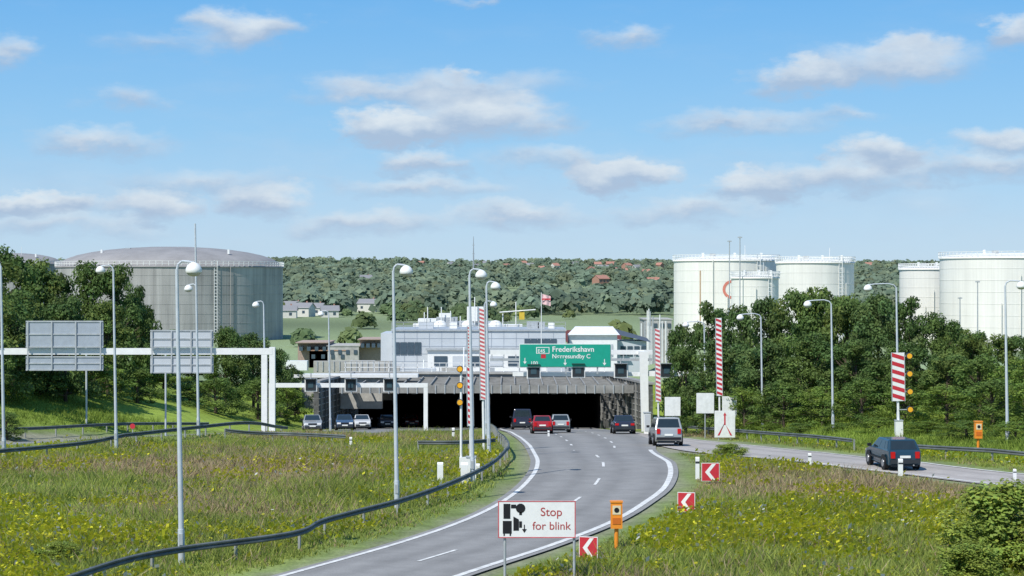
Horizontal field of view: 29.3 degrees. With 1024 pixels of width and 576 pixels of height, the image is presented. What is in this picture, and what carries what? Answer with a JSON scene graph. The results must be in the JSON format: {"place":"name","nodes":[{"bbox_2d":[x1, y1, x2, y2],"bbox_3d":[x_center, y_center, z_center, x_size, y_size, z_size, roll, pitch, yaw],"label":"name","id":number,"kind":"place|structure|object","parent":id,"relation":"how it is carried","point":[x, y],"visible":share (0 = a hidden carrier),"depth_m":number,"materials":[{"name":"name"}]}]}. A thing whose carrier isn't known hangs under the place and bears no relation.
{"place":"outdoors","nodes":[
{"label":"outdoors","id":0,"kind":"place"},
{"bbox_2d":[0,420,481,444],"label":"oncoming road","id":1,"kind":"structure","parent":0,"point":[443,424],"depth_m":208.63,"materials":[{"name":"asphalt"}]},
{"bbox_2d":[272,420,677,575],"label":"road","id":2,"kind":"structure","parent":0,"point":[632,473],"depth_m":79.20,"materials":[{"name":"asphalt"}]},
{"bbox_2d":[11,428,1022,575],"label":"road markings","id":3,"kind":"object","parent":2,"relation":"on","point":[647,500],"visible":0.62,"depth_m":75.95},
{"bbox_2d":[509,409,532,428],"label":"dark van","id":4,"kind":"object","parent":2,"relation":"on","point":[520,417],"visible":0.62,"depth_m":181.80,"materials":[{"name":"blue paint"}]},
{"bbox_2d":[528,415,553,433],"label":"red car","id":5,"kind":"object","parent":2,"relation":"on","point":[541,423],"visible":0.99,"depth_m":149.43,"materials":[{"name":"paint"}]},
{"bbox_2d":[609,415,635,433],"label":"dark sedan car","id":6,"kind":"object","parent":2,"relation":"on","point":[622,423],"visible":0.98,"depth_m":149.20,"materials":[{"name":"blue paint"}]},
{"bbox_2d":[0,283,1023,575],"bbox_3d":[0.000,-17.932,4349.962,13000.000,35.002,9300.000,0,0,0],"label":"ground","id":7,"kind":"structure","parent":0,"point":[518,469],"depth_m":118.60,"materials":[{"name":"plant"}]},
{"bbox_2d":[0,264,5,455],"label":"street lamp","id":8,"kind":"object","parent":7,"relation":"on","point":[2,384],"visible":0.8,"depth_m":96.96,"materials":[{"name":"metal"}]},
{"bbox_2d":[0,412,27,439],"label":"shrub","id":9,"kind":"object","parent":7,"relation":"on","point":[10,416],"visible":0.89,"depth_m":125.98,"materials":[{"name":"green plant"}]},
{"bbox_2d":[0,297,34,396],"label":"deciduous tree","id":10,"kind":"object","parent":7,"relation":"on","point":[9,315],"visible":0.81,"depth_m":139.55,"materials":[{"name":"green plant"}]},
{"bbox_2d":[0,259,39,324],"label":"deciduous tree","id":11,"kind":"object","parent":7,"relation":"on","point":[10,269],"visible":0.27,"depth_m":151.25,"materials":[{"name":"green plant"}]},
{"bbox_2d":[0,244,46,335],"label":"deciduous tree","id":12,"kind":"object","parent":7,"relation":"on","point":[5,256],"visible":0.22,"depth_m":157.47,"materials":[{"name":"green plant"}]},
{"bbox_2d":[0,288,50,394],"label":"deciduous tree","id":13,"kind":"object","parent":7,"relation":"on","point":[23,302],"visible":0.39,"depth_m":145.47,"materials":[{"name":"green plant"}]},
{"bbox_2d":[1,247,62,321],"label":"storage tank","id":14,"kind":"object","parent":7,"relation":"on","point":[26,256],"visible":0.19,"depth_m":631.90,"materials":[{"name":"metal"}]},
{"bbox_2d":[2,257,68,355],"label":"deciduous tree","id":15,"kind":"object","parent":7,"relation":"on","point":[37,289],"visible":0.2,"depth_m":164.11,"materials":[{"name":"green plant"}]},
{"bbox_2d":[31,541,84,561],"bbox_3d":[-14.265,8.320,61.536,1.792,0.766,1.451,0,0,-36],"label":"shrub","id":16,"kind":"object","parent":7,"relation":"on","point":[65,546],"visible":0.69,"depth_m":61.28,"materials":[{"name":"green plant"}]},
{"bbox_2d":[38,272,83,372],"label":"deciduous tree","id":17,"kind":"object","parent":7,"relation":"on","point":[51,298],"visible":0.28,"depth_m":164.49,"materials":[{"name":"green plant"}]},
{"bbox_2d":[29,297,102,402],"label":"deciduous tree","id":18,"kind":"object","parent":7,"relation":"on","point":[64,311],"visible":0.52,"depth_m":149.08,"materials":[{"name":"green plant"}]},
{"bbox_2d":[59,259,127,371],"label":"deciduous tree","id":19,"kind":"object","parent":7,"relation":"on","point":[85,273],"visible":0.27,"depth_m":169.37,"materials":[{"name":"green plant"}]},
{"bbox_2d":[52,363,138,398],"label":"shrub","id":20,"kind":"object","parent":7,"relation":"on","point":[108,372],"visible":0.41,"depth_m":155.05,"materials":[{"name":"green plant"}]},
{"bbox_2d":[0,422,208,437],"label":"guardrail","id":21,"kind":"object","parent":7,"relation":"on","point":[106,425],"visible":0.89,"depth_m":139.07,"materials":[{"name":"metal"}]},
{"bbox_2d":[96,265,117,448],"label":"street lamp","id":22,"kind":"object","parent":7,"relation":"on","point":[100,269],"visible":0.97,"depth_m":105.96,"materials":[{"name":"metal"}]},
{"bbox_2d":[79,298,136,393],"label":"deciduous tree","id":23,"kind":"object","parent":7,"relation":"on","point":[103,311],"visible":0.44,"depth_m":159.42,"materials":[{"name":"green plant"}]},
{"bbox_2d":[83,262,162,369],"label":"deciduous tree","id":24,"kind":"object","parent":7,"relation":"on","point":[135,309],"visible":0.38,"depth_m":169.16,"materials":[{"name":"green plant"}]},
{"bbox_2d":[0,321,275,435],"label":"sign gantry","id":25,"kind":"object","parent":7,"relation":"on","point":[75,338],"visible":0.88,"depth_m":137.57,"materials":[{"name":"metal"}]},
{"bbox_2d":[120,285,157,389],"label":"deciduous tree","id":26,"kind":"object","parent":7,"relation":"on","point":[140,293],"visible":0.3,"depth_m":173.56,"materials":[{"name":"green plant"}]},
{"bbox_2d":[110,367,169,403],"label":"shrub","id":27,"kind":"object","parent":7,"relation":"on","point":[137,374],"visible":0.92,"depth_m":159.80,"materials":[{"name":"green plant"}]},
{"bbox_2d":[0,421,287,454],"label":"guardrail","id":28,"kind":"object","parent":7,"relation":"on","point":[71,444],"visible":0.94,"depth_m":109.59,"materials":[{"name":"metal"}]},
{"bbox_2d":[131,370,204,398],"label":"shrub","id":29,"kind":"object","parent":7,"relation":"on","point":[161,377],"visible":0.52,"depth_m":171.67,"materials":[{"name":"green plant"}]},
{"bbox_2d":[55,247,283,341],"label":"storage tank","id":30,"kind":"object","parent":7,"relation":"on","point":[233,286],"visible":0.67,"depth_m":477.56,"materials":[{"name":"metal"}]},
{"bbox_2d":[175,260,201,564],"bbox_3d":[-9.984,3.905,60.666,0.794,9.548,0.520,0,0,-24],"label":"street lamp","id":31,"kind":"object","parent":7,"relation":"on","point":[193,268],"visible":0.91,"depth_m":60.65,"materials":[{"name":"metal"}]},
{"bbox_2d":[184,224,199,435],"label":"street lamp","id":32,"kind":"object","parent":7,"relation":"on","point":[188,288],"visible":1,"depth_m":117.96,"materials":[{"name":"metal"}]},
{"bbox_2d":[181,377,247,414],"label":"shrub","id":33,"kind":"object","parent":7,"relation":"on","point":[213,383],"visible":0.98,"depth_m":171.67,"materials":[{"name":"green plant"}]},
{"bbox_2d":[201,325,252,404],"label":"deciduous tree","id":34,"kind":"object","parent":7,"relation":"on","point":[231,339],"visible":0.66,"depth_m":185.24,"materials":[{"name":"green plant"}]},
{"bbox_2d":[222,332,288,408],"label":"deciduous tree","id":35,"kind":"object","parent":7,"relation":"on","point":[252,340],"visible":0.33,"depth_m":189.37,"materials":[{"name":"green plant"}]},
{"bbox_2d":[234,377,286,419],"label":"shrub","id":36,"kind":"object","parent":7,"relation":"on","point":[254,386],"visible":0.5,"depth_m":177.55,"materials":[{"name":"green plant"}]},
{"bbox_2d":[258,348,299,415],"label":"deciduous tree","id":37,"kind":"object","parent":7,"relation":"on","point":[287,371],"visible":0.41,"depth_m":191.09,"materials":[{"name":"green plant"}]},
{"bbox_2d":[224,428,345,441],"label":"median guardrail","id":38,"kind":"object","parent":7,"relation":"on","point":[307,435],"visible":0.93,"depth_m":119.48,"materials":[{"name":"metal"}]},
{"bbox_2d":[66,423,509,575],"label":"guardrail","id":39,"kind":"object","parent":7,"relation":"on","point":[150,555],"visible":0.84,"depth_m":63.69,"materials":[{"name":"metal"}]},
{"bbox_2d":[268,388,313,424],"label":"shrub","id":40,"kind":"object","parent":7,"relation":"on","point":[287,396],"visible":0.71,"depth_m":181.71,"materials":[{"name":"green plant"}]},
{"bbox_2d":[276,373,427,429],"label":"signal gantry","id":41,"kind":"object","parent":7,"relation":"on","point":[310,384],"visible":0.87,"depth_m":167.85,"materials":[{"name":"metal"}]},
{"bbox_2d":[294,361,418,408],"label":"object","id":42,"kind":"structure","parent":7,"relation":"on","point":[359,400],"depth_m":196.04,"materials":[{"name":"concrete"}]},
{"bbox_2d":[392,264,412,507],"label":"street lamp","id":43,"kind":"object","parent":7,"relation":"on","point":[406,270],"visible":0.98,"depth_m":75.35,"materials":[{"name":"metal"}]},
{"bbox_2d":[20,299,922,344],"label":"midground woodland","id":44,"kind":"object","parent":7,"relation":"on","point":[413,310],"visible":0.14,"depth_m":685.31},
{"bbox_2d":[413,297,535,326],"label":"industrial plant","id":45,"kind":"object","parent":7,"relation":"on","point":[444,318],"visible":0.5,"depth_m":300.06,"materials":[{"name":"white paint"}]},
{"bbox_2d":[468,268,486,481],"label":"street lamp","id":46,"kind":"object","parent":7,"relation":"on","point":[480,274],"visible":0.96,"depth_m":85.15,"materials":[{"name":"metal"}]},
{"bbox_2d":[286,309,672,369],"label":"warehouse","id":47,"kind":"structure","parent":7,"relation":"on","point":[364,349],"depth_m":332.04,"materials":[{"name":"grey concrete"}]},
{"bbox_2d":[479,308,485,449],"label":"raised barrier","id":48,"kind":"object","parent":7,"relation":"on","point":[482,363],"visible":0.95,"depth_m":107.98,"materials":[{"name":"metal"}]},
{"bbox_2d":[313,363,654,428],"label":"tunnel portal","id":49,"kind":"object","parent":7,"relation":"on","point":[596,401],"visible":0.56,"depth_m":203.73,"materials":[{"name":"concrete"}]},
{"bbox_2d":[381,321,568,370],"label":"control building","id":50,"kind":"structure","parent":49,"relation":"on","point":[425,344],"depth_m":224.02,"materials":[{"name":"metal"}]},
{"bbox_2d":[485,281,500,455],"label":"street lamp","id":51,"kind":"object","parent":7,"relation":"on","point":[495,286],"visible":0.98,"depth_m":100.56,"materials":[{"name":"metal"}]},
{"bbox_2d":[58,256,939,313],"bbox_3d":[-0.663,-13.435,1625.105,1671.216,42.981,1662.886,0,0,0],"label":"distant woodland","id":52,"kind":"object","parent":7,"relation":"on","point":[437,284],"visible":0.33,"depth_m":1078.87,"materials":[{"name":"green plant"}]},
{"bbox_2d":[0,386,1023,575],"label":"meadow grass","id":53,"kind":"structure","parent":7,"relation":"on","point":[300,493],"depth_m":79.06,"materials":[{"name":"plant"}]},
{"bbox_2d":[0,428,1023,575],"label":"yellow wildflowers","id":54,"kind":"object","parent":7,"relation":"on","point":[668,531],"visible":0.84,"depth_m":69.78,"materials":[{"name":"green plant"}]},
{"bbox_2d":[498,501,575,575],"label":"stop for blink sign","id":55,"kind":"object","parent":7,"relation":"on","point":[536,519],"visible":1,"depth_m":57.23,"materials":[{"name":"metal"}]},
{"bbox_2d":[490,344,706,431],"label":"traffic sign gantry","id":56,"kind":"object","parent":7,"relation":"on","point":[535,358],"visible":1,"depth_m":163.35,"materials":[{"name":"metal"}]},
{"bbox_2d":[567,326,649,371],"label":"service building","id":57,"kind":"structure","parent":7,"relation":"on","point":[592,334],"depth_m":227.89,"materials":[{"name":"white paint"}]},
{"bbox_2d":[610,500,622,548],"bbox_3d":[3.426,7.770,64.260,0.417,1.588,0.338,0,0,0],"label":"emergency phone","id":58,"kind":"object","parent":7,"relation":"on","point":[616,515],"visible":0.91,"depth_m":64.11,"materials":[{"name":"orange metal"}]},
{"bbox_2d":[654,328,660,416],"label":"raised barrier","id":59,"kind":"object","parent":7,"relation":"on","point":[657,367],"visible":0.85,"depth_m":149.99,"materials":[{"name":"metal"}]},
{"bbox_2d":[661,322,697,422],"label":"deciduous tree","id":60,"kind":"object","parent":7,"relation":"on","point":[674,339],"visible":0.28,"depth_m":167.82,"materials":[{"name":"green plant"}]},
{"bbox_2d":[656,347,714,431],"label":"deciduous tree","id":61,"kind":"object","parent":7,"relation":"on","point":[682,361],"visible":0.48,"depth_m":151.52,"materials":[{"name":"green plant"}]},
{"bbox_2d":[680,387,721,435],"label":"shrub","id":62,"kind":"object","parent":7,"relation":"on","point":[709,421],"visible":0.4,"depth_m":139.68,"materials":[{"name":"green plant"}]},
{"bbox_2d":[696,393,713,438],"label":"blank sign","id":63,"kind":"object","parent":7,"relation":"on","point":[705,403],"visible":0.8,"depth_m":134.02,"materials":[{"name":"metal"}]},
{"bbox_2d":[679,300,733,413],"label":"deciduous tree","id":64,"kind":"object","parent":7,"relation":"on","point":[694,338],"visible":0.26,"depth_m":163.57,"materials":[{"name":"green plant"}]},
{"bbox_2d":[715,318,722,410],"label":"raised barrier","id":65,"kind":"object","parent":7,"relation":"on","point":[719,368],"visible":0.84,"depth_m":137.98,"materials":[{"name":"metal"}]},
{"bbox_2d":[683,339,759,425],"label":"deciduous tree","id":66,"kind":"object","parent":7,"relation":"on","point":[728,361],"visible":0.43,"depth_m":144.46,"materials":[{"name":"green plant"}]},
{"bbox_2d":[715,411,734,439],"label":"merge sign","id":67,"kind":"object","parent":7,"relation":"on","point":[724,424],"visible":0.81,"depth_m":129.03,"materials":[{"name":"metal"}]},
{"bbox_2d":[673,253,779,346],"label":"storage tank","id":68,"kind":"object","parent":7,"relation":"on","point":[697,280],"visible":0.57,"depth_m":440.32,"materials":[{"name":"metal"}]},
{"bbox_2d":[710,304,763,412],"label":"deciduous tree","id":69,"kind":"object","parent":7,"relation":"on","point":[733,321],"visible":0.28,"depth_m":157.40,"materials":[{"name":"green plant"}]},
{"bbox_2d":[727,386,773,435],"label":"shrub","id":70,"kind":"object","parent":7,"relation":"on","point":[742,399],"visible":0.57,"depth_m":135.81,"materials":[{"name":"green plant"}]},
{"bbox_2d":[730,262,779,342],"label":"storage tank","id":71,"kind":"object","parent":7,"relation":"on","point":[753,287],"visible":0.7,"depth_m":400.86,"materials":[{"name":"metal"}]},
{"bbox_2d":[728,340,801,423],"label":"deciduous tree","id":72,"kind":"object","parent":7,"relation":"on","point":[746,372],"visible":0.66,"depth_m":139.45,"materials":[{"name":"green plant"}]},
{"bbox_2d":[729,295,806,398],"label":"deciduous tree","id":73,"kind":"object","parent":7,"relation":"on","point":[772,327],"visible":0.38,"depth_m":151.39,"materials":[{"name":"green plant"}]},
{"bbox_2d":[685,426,854,449],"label":"guardrail","id":74,"kind":"object","parent":7,"relation":"on","point":[797,435],"visible":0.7,"depth_m":119.00,"materials":[{"name":"metal"}]},
{"bbox_2d":[744,380,819,430],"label":"shrub","id":75,"kind":"object","parent":7,"relation":"on","point":[783,387],"visible":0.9,"depth_m":131.93,"materials":[{"name":"green plant"}]},
{"bbox_2d":[766,285,842,409],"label":"deciduous tree","id":76,"kind":"object","parent":7,"relation":"on","point":[796,299],"visible":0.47,"depth_m":144.99,"materials":[{"name":"green plant"}]},
{"bbox_2d":[772,331,844,420],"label":"deciduous tree","id":77,"kind":"object","parent":7,"relation":"on","point":[794,373],"visible":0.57,"depth_m":135.40,"materials":[{"name":"green plant"}]},
{"bbox_2d":[775,248,855,347],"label":"storage tank","id":78,"kind":"object","parent":7,"relation":"on","point":[835,276],"visible":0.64,"depth_m":422.77,"materials":[{"name":"metal"}]},
{"bbox_2d":[782,386,864,427],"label":"shrub","id":79,"kind":"object","parent":7,"relation":"on","point":[821,396],"visible":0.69,"depth_m":128.78,"materials":[{"name":"green plant"}]},
{"bbox_2d":[814,293,880,407],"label":"deciduous tree","id":80,"kind":"object","parent":7,"relation":"on","point":[843,307],"visible":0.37,"depth_m":141.59,"materials":[{"name":"green plant"}]},
{"bbox_2d":[816,338,891,410],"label":"deciduous tree","id":81,"kind":"object","parent":7,"relation":"on","point":[856,348],"visible":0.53,"depth_m":131.75,"materials":[{"name":"green plant"}]},
{"bbox_2d":[817,377,907,428],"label":"shrub","id":82,"kind":"object","parent":7,"relation":"on","point":[872,386],"visible":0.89,"depth_m":123.88,"materials":[{"name":"green plant"}]},
{"bbox_2d":[839,292,906,404],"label":"deciduous tree","id":83,"kind":"object","parent":7,"relation":"on","point":[868,319],"visible":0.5,"depth_m":137.16,"materials":[{"name":"green plant"}]},
{"bbox_2d":[854,341,941,408],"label":"deciduous tree","id":84,"kind":"object","parent":7,"relation":"on","point":[919,354],"visible":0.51,"depth_m":127.63,"materials":[{"name":"green plant"}]},
{"bbox_2d":[891,352,913,436],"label":"raised barrier","id":85,"kind":"object","parent":7,"relation":"on","point":[898,373],"visible":0.98,"depth_m":112.98,"materials":[{"name":"metal"}]},
{"bbox_2d":[874,386,936,425],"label":"shrub","id":86,"kind":"object","parent":7,"relation":"on","point":[915,397],"visible":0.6,"depth_m":120.83,"materials":[{"name":"green plant"}]},
{"bbox_2d":[876,296,936,393],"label":"deciduous tree","id":87,"kind":"object","parent":7,"relation":"on","point":[912,330],"visible":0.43,"depth_m":134.51,"materials":[{"name":"green plant"}]},
{"bbox_2d":[898,262,939,344],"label":"storage tank","id":88,"kind":"object","parent":7,"relation":"on","point":[921,281],"visible":0.43,"depth_m":453.77,"materials":[{"name":"metal"}]},
{"bbox_2d":[906,311,963,398],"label":"deciduous tree","id":89,"kind":"object","parent":7,"relation":"on","point":[936,327],"visible":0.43,"depth_m":129.60,"materials":[{"name":"green plant"}]},
{"bbox_2d":[905,386,982,425],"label":"shrub","id":90,"kind":"object","parent":7,"relation":"on","point":[935,393],"visible":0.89,"depth_m":115.81,"materials":[{"name":"green plant"}]},
{"bbox_2d":[915,352,976,409],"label":"deciduous tree","id":91,"kind":"object","parent":7,"relation":"on","point":[927,379],"visible":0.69,"depth_m":123.63,"materials":[{"name":"green plant"}]},
{"bbox_2d":[925,420,999,440],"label":"shrub","id":92,"kind":"object","parent":7,"relation":"on","point":[964,426],"visible":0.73,"depth_m":108.08,"materials":[{"name":"green plant"}]},
{"bbox_2d":[941,328,989,390],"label":"deciduous tree","id":93,"kind":"object","parent":7,"relation":"on","point":[969,343],"visible":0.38,"depth_m":127.61,"materials":[{"name":"green plant"}]},
{"bbox_2d":[917,444,1023,461],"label":"guardrail","id":94,"kind":"object","parent":7,"relation":"on","point":[974,449],"visible":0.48,"depth_m":96.06,"materials":[{"name":"metal"}]},
{"bbox_2d":[935,538,1011,575],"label":"shrub","id":95,"kind":"object","parent":7,"relation":"on","point":[974,557],"visible":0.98,"depth_m":56.66,"materials":[{"name":"green plant"}]},
{"bbox_2d":[929,477,1023,570],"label":"shrub","id":96,"kind":"object","parent":7,"relation":"on","point":[999,503],"visible":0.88,"depth_m":59.56,"materials":[{"name":"green plant"}]},
{"bbox_2d":[941,355,1018,414],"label":"shrub","id":97,"kind":"object","parent":7,"relation":"on","point":[980,364],"visible":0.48,"depth_m":118.48,"materials":[{"name":"green plant"}]},
{"bbox_2d":[938,250,1023,350],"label":"storage tank","id":98,"kind":"object","parent":7,"relation":"on","point":[994,272],"visible":0.85,"depth_m":417.78,"materials":[{"name":"metal"}]},
{"bbox_2d":[952,378,1023,426],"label":"shrub","id":99,"kind":"object","parent":7,"relation":"on","point":[994,385],"visible":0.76,"depth_m":111.49,"materials":[{"name":"green plant"}]},
{"bbox_2d":[970,333,1023,381],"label":"deciduous tree","id":100,"kind":"object","parent":7,"relation":"on","point":[999,345],"visible":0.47,"depth_m":125.83,"materials":[{"name":"green plant"}]},
{"bbox_2d":[976,358,1023,413],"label":"shrub","id":101,"kind":"object","parent":7,"relation":"on","point":[1017,373],"visible":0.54,"depth_m":115.88,"materials":[{"name":"green plant"}]},
{"bbox_2d":[983,421,1023,443],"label":"shrub","id":102,"kind":"object","parent":7,"relation":"on","point":[1006,427],"visible":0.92,"depth_m":102.89,"materials":[{"name":"green plant"}]},
{"bbox_2d":[995,379,1023,426],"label":"shrub","id":103,"kind":"object","parent":7,"relation":"on","point":[1016,395],"visible":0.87,"depth_m":108.04,"materials":[{"name":"green plant"}]},
{"bbox_2d":[1004,280,1023,439],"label":"street lamp","id":104,"kind":"object","parent":7,"relation":"on","point":[1020,285],"visible":0.92,"depth_m":103.95,"materials":[{"name":"metal"}]},
{"bbox_2d":[0,0,1023,261],"label":"sky","id":105,"kind":"structure","parent":0,"point":[886,130],"materials":[{"name":"blue"}]},
{"bbox_2d":[635,432,1023,486],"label":"slip road","id":106,"kind":"structure","parent":0,"point":[945,472],"depth_m":96.00,"materials":[{"name":"asphalt"}]},
{"bbox_2d":[646,416,682,445],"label":"silver mpv car","id":107,"kind":"object","parent":106,"relation":"on","point":[665,429],"visible":1,"depth_m":115.18,"materials":[{"name":"paint"}]},
{"bbox_2d":[865,437,920,469],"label":"dark hatchback car","id":108,"kind":"object","parent":106,"relation":"on","point":[885,452],"visible":0.94,"depth_m":91.00,"materials":[{"name":"teal paint"}]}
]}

